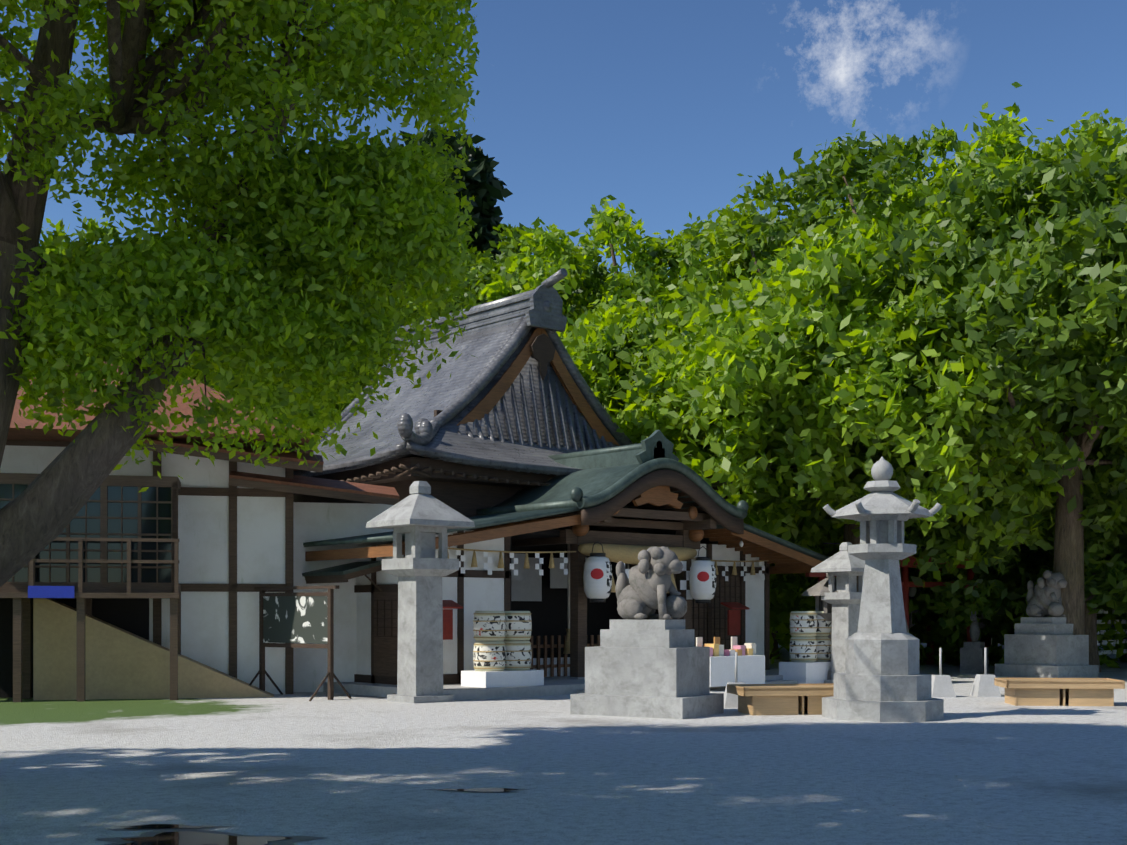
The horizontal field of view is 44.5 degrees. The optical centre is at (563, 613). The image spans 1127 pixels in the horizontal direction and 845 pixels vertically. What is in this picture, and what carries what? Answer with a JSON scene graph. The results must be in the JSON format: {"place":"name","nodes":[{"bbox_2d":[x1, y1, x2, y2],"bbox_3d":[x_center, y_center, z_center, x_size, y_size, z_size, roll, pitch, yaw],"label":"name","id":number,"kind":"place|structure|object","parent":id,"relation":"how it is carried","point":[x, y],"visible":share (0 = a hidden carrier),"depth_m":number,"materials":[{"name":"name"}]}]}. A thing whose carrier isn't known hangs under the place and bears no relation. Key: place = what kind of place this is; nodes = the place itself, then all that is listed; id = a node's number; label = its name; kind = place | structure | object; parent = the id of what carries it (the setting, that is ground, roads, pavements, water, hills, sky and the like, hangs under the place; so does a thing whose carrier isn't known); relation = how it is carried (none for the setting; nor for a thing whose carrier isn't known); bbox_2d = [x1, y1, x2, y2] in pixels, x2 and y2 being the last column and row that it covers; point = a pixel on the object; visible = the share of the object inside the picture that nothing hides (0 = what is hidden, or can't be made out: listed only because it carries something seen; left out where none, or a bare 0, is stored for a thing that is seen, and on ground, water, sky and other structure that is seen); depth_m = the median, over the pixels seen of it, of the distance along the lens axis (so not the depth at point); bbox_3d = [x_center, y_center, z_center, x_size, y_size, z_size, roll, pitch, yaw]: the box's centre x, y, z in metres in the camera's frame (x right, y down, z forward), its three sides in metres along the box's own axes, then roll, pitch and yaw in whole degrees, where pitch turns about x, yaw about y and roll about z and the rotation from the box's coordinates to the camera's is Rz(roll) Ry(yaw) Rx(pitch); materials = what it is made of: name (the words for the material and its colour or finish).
{"place":"outdoors","nodes":[
{"label":"outdoors","id":0,"kind":"place"},
{"bbox_2d":[320,410,442,457],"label":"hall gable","id":1,"kind":"structure","parent":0,"point":[436,412],"depth_m":32.61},
{"bbox_2d":[354,530,769,684],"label":"wing walls","id":2,"kind":"structure","parent":0,"point":[483,594],"depth_m":28.28,"materials":[{"name":"paint"}]},
{"bbox_2d":[304,565,381,590],"bbox_3d":[-5.330,-0.709,29.021,0.970,0.586,4.300,0,0,-41],"label":"awning frame","id":3,"kind":"object","parent":2,"relation":"attached to","point":[330,578],"visible":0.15,"depth_m":27.53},
{"bbox_2d":[302,560,381,575],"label":"awning roof","id":4,"kind":"structure","parent":3,"relation":"on","point":[344,569],"depth_m":27.63,"materials":[{"name":"green metal"}]},
{"bbox_2d":[303,507,580,546],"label":"wing roof","id":5,"kind":"structure","parent":2,"relation":"on","point":[480,521],"depth_m":27.71,"materials":[{"name":"wood"}]},
{"bbox_2d":[305,514,580,560],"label":"wing roof fascia","id":6,"kind":"structure","parent":5,"relation":"attached to","point":[491,532],"depth_m":27.36,"materials":[{"name":"wood"}]},
{"bbox_2d":[374,572,739,676],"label":"wing doors","id":7,"kind":"structure","parent":2,"relation":"in","point":[385,655],"depth_m":27.82,"materials":[{"name":"wood"}]},
{"bbox_2d":[443,600,749,639],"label":"red notice boxes","id":8,"kind":"object","parent":2,"relation":"attached to","point":[733,621],"visible":0.79,"depth_m":32.38,"materials":[{"name":"wood"}]},
{"bbox_2d":[629,523,828,560],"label":"wing roof","id":9,"kind":"structure","parent":2,"relation":"on","point":[783,542],"depth_m":33.38,"materials":[{"name":"wood"}]},
{"bbox_2d":[703,528,821,573],"bbox_3d":[4.084,-1.522,34.083,3.570,1.020,3.470,0,0,-41],"label":"roof eave","id":10,"kind":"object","parent":9,"relation":"attached to","point":[785,560],"depth_m":33.26,"materials":[{"name":"wood"}]},
{"bbox_2d":[0,643,1126,844],"bbox_3d":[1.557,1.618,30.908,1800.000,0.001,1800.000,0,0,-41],"label":"ground","id":11,"kind":"structure","parent":0,"point":[344,769],"depth_m":13.99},
{"bbox_2d":[33,598,274,699],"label":"sloped wall","id":12,"kind":"structure","parent":11,"relation":"on","point":[120,663],"depth_m":25.91,"materials":[{"name":"paint"}]},
{"bbox_2d":[124,824,213,828],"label":"puddle","id":13,"kind":"object","parent":11,"relation":"on","point":[153,826],"visible":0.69,"depth_m":10.39,"materials":[{"name":"brown liquid"}]},
{"bbox_2d":[107,824,234,829],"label":"puddle","id":14,"kind":"object","parent":11,"relation":"on","point":[167,828],"visible":0.52,"depth_m":10.32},
{"bbox_2d":[38,216,349,409],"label":"forest tree leaves","id":15,"kind":"object","parent":11,"relation":"on","point":[60,232],"depth_m":44.18,"materials":[{"name":"plant"}]},
{"bbox_2d":[0,440,398,701],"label":"annex","id":16,"kind":"object","parent":11,"relation":"on","point":[203,529],"depth_m":27.20,"materials":[{"name":"paint"}]},
{"bbox_2d":[28,586,73,597],"bbox_3d":[-9.346,-0.392,25.100,0.800,0.220,0.020,0,0,-13],"label":"blue sign","id":17,"kind":"object","parent":16,"relation":"attached to","point":[50,591],"visible":1,"depth_m":25.09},
{"bbox_2d":[0,598,148,697],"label":"dark wall opening","id":18,"kind":"object","parent":16,"relation":"attached to","point":[131,615],"depth_m":26.77,"materials":[{"name":"black"}]},
{"bbox_2d":[7,361,398,498],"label":"annex roofs","id":19,"kind":"structure","parent":16,"relation":"on","point":[34,434],"depth_m":26.52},
{"bbox_2d":[119,831,289,844],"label":"puddle","id":20,"kind":"object","parent":11,"relation":"on","point":[183,838],"visible":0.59,"depth_m":9.80,"materials":[{"name":"grey liquid"}]},
{"bbox_2d":[96,829,324,844],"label":"puddle","id":21,"kind":"object","parent":11,"relation":"on","point":[119,840],"visible":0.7,"depth_m":9.91,"materials":[{"name":"liquid"}]},
{"bbox_2d":[0,0,479,586],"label":"tree","id":22,"kind":"object","parent":11,"relation":"on","point":[296,315],"depth_m":13.50,"materials":[{"name":"plant"}]},
{"bbox_2d":[189,278,403,433],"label":"forest tree leaves","id":23,"kind":"object","parent":11,"relation":"on","point":[346,405],"visible":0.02,"depth_m":46.80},
{"bbox_2d":[249,585,351,700],"bbox_3d":[-5.141,0.556,26.400,2.400,2.157,1.037,0,0,39],"label":"notice board frame","id":24,"kind":"object","parent":11,"relation":"on","point":[330,675],"visible":0.88,"depth_m":26.15,"materials":[{"name":"wood"}]},
{"bbox_2d":[263,596,327,643],"bbox_3d":[-5.141,0.118,26.400,1.900,0.900,0.041,0,0,39],"label":"sign board","id":25,"kind":"object","parent":24,"relation":"attached to","point":[295,619],"visible":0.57,"depth_m":26.37,"materials":[{"name":"grey wood"}]},
{"bbox_2d":[366,481,474,702],"bbox_3d":[-2.639,-0.407,25.341,1.442,4.050,1.442,0,0,-41],"label":"stone lantern","id":26,"kind":"object","parent":11,"relation":"on","point":[420,517],"visible":1,"depth_m":25.11,"materials":[{"name":"stone"}]},
{"bbox_2d":[387,126,512,286],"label":"forest tree leaves","id":27,"kind":"object","parent":11,"relation":"on","point":[485,187],"visible":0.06,"depth_m":60.58,"materials":[{"name":"plant"}]},
{"bbox_2d":[347,244,580,389],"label":"forest tree leaves","id":28,"kind":"object","parent":11,"relation":"on","point":[416,307],"depth_m":50.63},
{"bbox_2d":[421,788,530,792],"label":"puddle","id":29,"kind":"object","parent":11,"relation":"on","point":[506,791],"visible":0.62,"depth_m":12.47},
{"bbox_2d":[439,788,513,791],"bbox_3d":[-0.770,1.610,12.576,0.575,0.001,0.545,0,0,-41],"label":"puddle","id":30,"kind":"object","parent":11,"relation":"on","point":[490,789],"visible":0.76,"depth_m":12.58,"materials":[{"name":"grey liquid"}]},
{"bbox_2d":[360,222,614,385],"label":"forest tree leaves","id":31,"kind":"object","parent":11,"relation":"on","point":[484,274],"depth_m":52.34,"materials":[{"name":"plant"}]},
{"bbox_2d":[461,669,543,687],"bbox_3d":[-1.194,1.368,26.999,1.440,0.500,0.800,0,0,-41],"label":"sake barrels stand","id":32,"kind":"object","parent":11,"relation":"on","point":[492,679],"visible":0.5,"depth_m":26.62,"materials":[{"name":"white fabric"}]},
{"bbox_2d":[473,611,531,670],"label":"sake barrels","id":33,"kind":"object","parent":32,"relation":"on","point":[488,656],"visible":0.94,"depth_m":26.66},
{"bbox_2d":[473,613,531,668],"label":"barrel ropes","id":34,"kind":"object","parent":33,"relation":"attached to","point":[503,637],"visible":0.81,"depth_m":26.68,"materials":[{"name":"fabric"}]},
{"bbox_2d":[293,457,740,618],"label":"roof eaves","id":35,"kind":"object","parent":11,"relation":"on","point":[465,496],"depth_m":30.88,"materials":[{"name":"wood"}]},
{"bbox_2d":[293,322,736,485],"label":"hall roof","id":36,"kind":"structure","parent":35,"relation":"on","point":[441,389],"depth_m":33.99,"materials":[{"name":"tile"}]},
{"bbox_2d":[306,362,715,486],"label":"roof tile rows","id":37,"kind":"object","parent":36,"relation":"on","point":[490,435],"visible":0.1,"depth_m":33.88,"materials":[{"name":"tile"}]},
{"bbox_2d":[293,464,741,496],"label":"hall rafters","id":38,"kind":"object","parent":36,"relation":"attached to","point":[401,468],"visible":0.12,"depth_m":29.91,"materials":[{"name":"wood"}]},
{"bbox_2d":[425,328,619,458],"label":"hall bargeboards","id":39,"kind":"object","parent":36,"relation":"attached to","point":[490,399],"visible":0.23,"depth_m":33.95,"materials":[{"name":"wood"}]},
{"bbox_2d":[531,334,555,379],"bbox_3d":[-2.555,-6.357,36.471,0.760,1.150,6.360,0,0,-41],"label":"gable pendant","id":40,"kind":"object","parent":39,"relation":"attached to","point":[543,349],"visible":0.46,"depth_m":34.05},
{"bbox_2d":[320,268,771,470],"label":"hall roof ridges","id":41,"kind":"object","parent":36,"relation":"on","point":[540,306],"visible":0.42,"depth_m":34.16,"materials":[{"name":"tile"}]},
{"bbox_2d":[323,668,796,700],"bbox_3d":[1.324,1.518,30.873,12.800,0.200,4.750,0,0,-41],"label":"stone foundation","id":42,"kind":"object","parent":11,"relation":"on","point":[557,685],"depth_m":27.07,"materials":[{"name":"stone"}]},
{"bbox_2d":[530,635,599,676],"bbox_3d":[-0.050,0.958,31.065,4.635,0.920,0.070,0,0,-41],"label":"wooden fence","id":43,"kind":"object","parent":42,"relation":"on","point":[552,665],"visible":0.23,"depth_m":30.86,"materials":[{"name":"brown wood"}]},
{"bbox_2d":[533,657,569,676],"bbox_3d":[-0.072,1.208,31.118,4.600,0.420,0.020,0,0,-41],"label":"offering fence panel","id":44,"kind":"object","parent":43,"relation":"attached to","point":[555,662],"depth_m":30.99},
{"bbox_2d":[710,655,764,686],"bbox_3d":[3.447,1.208,29.193,1.700,0.620,0.700,0,0,-41],"label":"covered table","id":45,"kind":"object","parent":42,"relation":"on","point":[751,669],"visible":0.5,"depth_m":28.93,"materials":[{"name":"fabric"}]},
{"bbox_2d":[696,637,755,656],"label":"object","id":46,"kind":"object","parent":45,"relation":"on","point":[716,648],"visible":0.85,"depth_m":29.16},
{"bbox_2d":[577,250,631,293],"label":"forest tree leaves","id":47,"kind":"object","parent":11,"relation":"on","point":[611,265],"depth_m":60.85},
{"bbox_2d":[473,195,756,342],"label":"forest tree leaves","id":48,"kind":"object","parent":11,"relation":"on","point":[550,247],"depth_m":46.56,"materials":[{"name":"plant"}]},
{"bbox_2d":[512,486,719,676],"bbox_3d":[1.052,-0.872,31.496,4.703,4.540,3.450,0,0,-41],"label":"porch frame","id":49,"kind":"object","parent":11,"relation":"on","point":[680,522],"visible":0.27,"depth_m":30.49,"materials":[{"name":"wood"}]},
{"bbox_2d":[511,553,566,600],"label":"hanging banners","id":50,"kind":"object","parent":49,"relation":"attached to","point":[526,584],"visible":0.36,"depth_m":31.58,"materials":[{"name":"grey fabric"}]},
{"bbox_2d":[567,544,628,628],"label":"bell ropes","id":51,"kind":"object","parent":49,"relation":"hanging from","point":[568,590],"visible":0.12,"depth_m":30.64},
{"bbox_2d":[563,629,569,653],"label":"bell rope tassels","id":52,"kind":"object","parent":51,"relation":"hanging from","point":[567,646],"visible":0.33,"depth_m":30.59,"materials":[{"name":"fabric"}]},
{"bbox_2d":[590,541,605,601],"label":"lantern fittings","id":53,"kind":"object","parent":49,"relation":"attached to","point":[597,554],"visible":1,"depth_m":29.26,"materials":[{"name":"black paint"}]},
{"bbox_2d":[583,556,611,598],"bbox_3d":[0.731,-0.762,29.383,0.625,0.900,0.625,0,0,-41],"label":"paper lantern","id":54,"kind":"object","parent":53,"relation":"attached to","point":[597,577],"visible":0.96,"depth_m":29.14,"materials":[{"name":"paper"}]},
{"bbox_2d":[448,543,768,592],"bbox_3d":[1.357,-0.991,30.591,11.063,1.057,0.785,0,0,-44],"label":"rope","id":55,"kind":"object","parent":49,"relation":"attached to","point":[625,554],"visible":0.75,"depth_m":30.07,"materials":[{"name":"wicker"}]},
{"bbox_2d":[435,550,764,599],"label":"paper streamers","id":56,"kind":"object","parent":55,"relation":"hanging from","point":[682,582],"visible":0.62,"depth_m":29.43,"materials":[{"name":"paper"}]},
{"bbox_2d":[477,463,741,519],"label":"porch roof","id":57,"kind":"structure","parent":49,"relation":"on","point":[554,493],"depth_m":30.53,"materials":[{"name":"metal"}]},
{"bbox_2d":[572,486,703,541],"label":"porch carvings","id":58,"kind":"object","parent":49,"relation":"attached to","point":[659,495],"visible":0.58,"depth_m":30.30,"materials":[{"name":"wood"}]},
{"bbox_2d":[548,430,748,518],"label":"porch karahafu trim","id":59,"kind":"structure","parent":49,"relation":"on","point":[653,451],"depth_m":30.49,"materials":[{"name":"metal"}]},
{"bbox_2d":[581,470,743,533],"bbox_3d":[2.253,-2.483,30.096,4.900,1.319,0.100,0,0,-41],"label":"curved roof edge","id":60,"kind":"object","parent":49,"relation":"attached to","point":[703,500],"visible":0.92,"depth_m":29.98,"materials":[{"name":"wood"}]},
{"bbox_2d":[695,546,709,602],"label":"lantern fittings","id":61,"kind":"object","parent":49,"relation":"attached to","point":[702,558],"visible":1,"depth_m":31.36,"materials":[{"name":"black paint"}]},
{"bbox_2d":[689,560,715,599],"bbox_3d":[3.190,-0.762,31.492,0.625,0.900,0.625,0,0,-41],"label":"paper lantern","id":62,"kind":"object","parent":61,"relation":"attached to","point":[702,579],"visible":0.96,"depth_m":31.25,"materials":[{"name":"paper"}]},
{"bbox_2d":[570,619,723,718],"bbox_3d":[1.356,0.858,22.195,2.000,1.520,1.500,0,0,31],"label":"statue pedestal","id":63,"kind":"object","parent":11,"relation":"on","point":[650,668],"visible":0.98,"depth_m":21.71,"materials":[{"name":"stone"}]},
{"bbox_2d":[615,546,686,619],"bbox_3d":[1.391,-0.487,22.191,1.204,1.197,0.687,0,0,31],"label":"guardian lion statue","id":64,"kind":"object","parent":63,"relation":"on","point":[642,595],"visible":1,"depth_m":21.97,"materials":[{"name":"stone"}]},
{"bbox_2d":[556,265,842,607],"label":"forest tree leaves","id":65,"kind":"object","parent":11,"relation":"on","point":[609,357],"visible":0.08,"depth_m":39.13,"materials":[{"name":"plant"}]},
{"bbox_2d":[568,194,838,658],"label":"forest tree leaves","id":66,"kind":"object","parent":11,"relation":"on","point":[660,258],"depth_m":46.07,"materials":[{"name":"plant"}]},
{"bbox_2d":[724,652,745,707],"bbox_3d":[2.986,1.143,23.776,0.467,0.950,0.467,0,0,-1],"label":"weight","id":67,"kind":"object","parent":11,"relation":"on","point":[730,700],"visible":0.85,"depth_m":23.59,"materials":[{"name":"metal"}]},
{"bbox_2d":[727,683,833,714],"bbox_3d":[3.761,1.393,22.354,2.000,0.450,1.000,0,0,-9],"label":"bench","id":68,"kind":"object","parent":11,"relation":"on","point":[775,699],"visible":0.73,"depth_m":21.91,"materials":[{"name":"brown wood"}]},
{"bbox_2d":[779,662,830,683],"bbox_3d":[5.765,1.368,31.853,1.440,0.500,0.800,0,0,-41],"label":"barrel stand","id":69,"kind":"object","parent":11,"relation":"on","point":[808,672],"visible":0.5,"depth_m":31.35,"materials":[{"name":"white fabric"}]},
{"bbox_2d":[790,611,831,661],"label":"sake barrels","id":70,"kind":"object","parent":69,"relation":"on","point":[810,649],"visible":0.79,"depth_m":31.44,"materials":[{"name":"white"}]},
{"bbox_2d":[789,613,831,659],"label":"barrel ropes","id":71,"kind":"object","parent":70,"relation":"attached to","point":[809,639],"visible":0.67,"depth_m":31.41,"materials":[{"name":"fabric"}]},
{"bbox_2d":[805,573,835,596],"bbox_3d":[7.813,0.168,37.443,2.900,2.900,0.240,0,0,-21],"label":"torii","id":72,"kind":"object","parent":11,"relation":"on","point":[821,576],"visible":0.12,"depth_m":37.00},
{"bbox_2d":[801,573,857,679],"bbox_3d":[6.216,0.274,31.977,1.191,2.688,1.375,0,0,32],"label":"lantern","id":73,"kind":"object","parent":11,"relation":"on","point":[818,590],"visible":0.29,"depth_m":31.76,"materials":[{"name":"stone"}]},
{"bbox_2d":[811,542,864,682],"bbox_3d":[6.468,-0.002,31.441,1.154,3.240,1.154,0,0,-41],"label":"stone lantern","id":74,"kind":"object","parent":11,"relation":"on","point":[844,567],"visible":0.77,"depth_m":31.26,"materials":[{"name":"stone"}]},
{"bbox_2d":[763,199,912,258],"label":"forest tree leaves","id":75,"kind":"object","parent":11,"relation":"on","point":[829,214],"depth_m":55.20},
{"bbox_2d":[601,203,1098,591],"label":"forest tree leaves","id":76,"kind":"object","parent":11,"relation":"on","point":[740,391],"depth_m":33.01,"materials":[{"name":"plant"}]},
{"bbox_2d":[822,457,943,721],"bbox_3d":[4.942,-0.412,21.340,1.700,4.060,1.814,0,0,37],"label":"stone lantern","id":77,"kind":"object","parent":11,"relation":"on","point":[881,679],"visible":1,"depth_m":20.99,"materials":[{"name":"stone"}]},
{"bbox_2d":[705,119,1061,541],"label":"forest tree leaves","id":78,"kind":"object","parent":11,"relation":"on","point":[848,162],"depth_m":44.21,"materials":[{"name":"plant"}]},
{"bbox_2d":[730,232,1081,546],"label":"forest tree leaves","id":79,"kind":"object","parent":11,"relation":"on","point":[768,276],"depth_m":37.70,"materials":[{"name":"plant"}]},
{"bbox_2d":[900,556,977,641],"bbox_3d":[10.523,0.018,38.632,3.300,3.200,0.240,0,0,-21],"label":"torii","id":80,"kind":"object","parent":11,"relation":"on","point":[906,583],"visible":0.19,"depth_m":38.20,"materials":[{"name":"wood"}]},
{"bbox_2d":[932,648,955,696],"bbox_3d":[7.324,1.143,26.723,0.467,0.950,0.467,0,0,-1],"label":"weight","id":81,"kind":"object","parent":11,"relation":"on","point":[942,685],"visible":0.91,"depth_m":26.54,"materials":[{"name":"concrete"}]},
{"bbox_2d":[770,530,1126,667],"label":"understorey leaves","id":82,"kind":"object","parent":11,"relation":"on","point":[999,625],"visible":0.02,"depth_m":41.95,"materials":[{"name":"green plant"}]},
{"bbox_2d":[917,569,990,663],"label":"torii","id":83,"kind":"object","parent":11,"relation":"on","point":[987,641],"visible":0.19,"depth_m":43.65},
{"bbox_2d":[808,82,1126,583],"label":"forest tree leaves","id":84,"kind":"object","parent":11,"relation":"on","point":[998,141],"depth_m":41.66,"materials":[{"name":"plant"}]},
{"bbox_2d":[960,611,987,673],"bbox_3d":[11.079,0.773,37.107,0.600,1.690,0.700,0,0,29],"label":"fox","id":85,"kind":"object","parent":11,"relation":"on","point":[972,657],"visible":1,"depth_m":36.86,"materials":[{"name":"stone"}]},
{"bbox_2d":[976,604,988,666],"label":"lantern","id":86,"kind":"object","parent":11,"relation":"on","point":[981,625],"visible":0.1,"depth_m":41.44,"materials":[{"name":"stone"}]},
{"bbox_2d":[841,141,1126,643],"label":"forest tree leaves","id":87,"kind":"object","parent":11,"relation":"on","point":[1039,361],"depth_m":32.07,"materials":[{"name":"plant"}]},
{"bbox_2d":[970,648,1000,696],"bbox_3d":[8.260,1.143,26.926,0.467,0.950,0.467,0,0,-1],"label":"weight","id":88,"kind":"object","parent":11,"relation":"on","point":[984,685],"visible":0.97,"depth_m":26.76,"materials":[{"name":"concrete"}]},
{"bbox_2d":[854,127,1126,672],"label":"forest tree leaves","id":89,"kind":"object","parent":11,"relation":"on","point":[1021,214],"depth_m":35.09,"materials":[{"name":"plant"}]},
{"bbox_2d":[995,617,1098,677],"bbox_3d":[12.290,0.858,35.038,1.500,1.520,2.000,0,0,-31],"label":"statue pedestal","id":90,"kind":"object","parent":11,"relation":"on","point":[1044,647],"visible":0.94,"depth_m":34.50,"materials":[{"name":"stone"}]},
{"bbox_2d":[1026,570,1067,616],"bbox_3d":[12.290,-0.493,35.007,0.692,1.210,1.192,0,0,-31],"label":"guardian lion statue","id":91,"kind":"object","parent":90,"relation":"on","point":[1043,598],"visible":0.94,"depth_m":34.78,"materials":[{"name":"stone"}]},
{"bbox_2d":[994,678,1124,705],"bbox_3d":[8.794,1.393,24.463,2.000,0.450,1.000,0,0,5],"label":"bench","id":92,"kind":"object","parent":11,"relation":"on","point":[1058,691],"visible":1,"depth_m":24.04,"materials":[{"name":"brown wood"}]},
{"bbox_2d":[993,108,1126,657],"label":"forest tree leaves","id":93,"kind":"object","parent":11,"relation":"on","point":[1057,142],"depth_m":45.30,"materials":[{"name":"plant"}]},
{"bbox_2d":[1030,181,1126,428],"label":"forest tree leaves","id":94,"kind":"object","parent":11,"relation":"on","point":[1112,334],"depth_m":32.83,"materials":[{"name":"plant"}]},
{"bbox_2d":[1089,401,1126,504],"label":"forest tree leaves","id":95,"kind":"object","parent":11,"relation":"on","point":[1116,445],"visible":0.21,"depth_m":34.24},
{"bbox_2d":[0,0,1126,276],"label":"sky","id":96,"kind":"structure","parent":0,"point":[657,107],"materials":[{"name":"blue"}]},
{"bbox_2d":[510,530,622,657],"bbox_3d":[0.149,-0.082,31.282,5.350,3.400,2.200,0,0,-41],"label":"dark porch interior","id":97,"kind":"object","parent":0,"point":[548,612],"visible":0.07,"depth_m":32.23,"materials":[{"name":"wood"}]},
{"bbox_2d":[566,677,584,678],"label":"porch pillar bases","id":98,"kind":"object","parent":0,"point":[575,678],"visible":0.12,"depth_m":29.70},
{"bbox_2d":[741,538,1053,549],"bbox_3d":[13.188,-2.126,38.310,21.584,1.036,0.064,0,0,-33],"label":"overhead wire","id":99,"kind":"object","parent":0,"point":[924,547],"visible":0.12,"depth_m":35.77,"materials":[{"name":"black paint"}]},
{"bbox_2d":[909,609,920,628],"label":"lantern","id":100,"kind":"object","parent":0,"point":[910,619],"visible":0.02,"depth_m":40.24,"materials":[{"name":"stone"}]},
{"bbox_2d":[909,587,923,596],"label":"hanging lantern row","id":101,"kind":"object","parent":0,"point":[912,591],"visible":0.1,"depth_m":42.50,"materials":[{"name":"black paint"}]},
{"bbox_2d":[777,625,1125,642],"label":"forest","id":102,"kind":"object","parent":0,"point":[991,638],"depth_m":75.17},
{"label":"fortune slip cords","id":103,"kind":"object","parent":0,"visible":0},
{"bbox_2d":[1097,610,1126,654],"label":"omikuji papers","id":104,"kind":"object","parent":103,"relation":"attached to","point":[1107,652],"visible":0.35,"depth_m":40.53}
]}

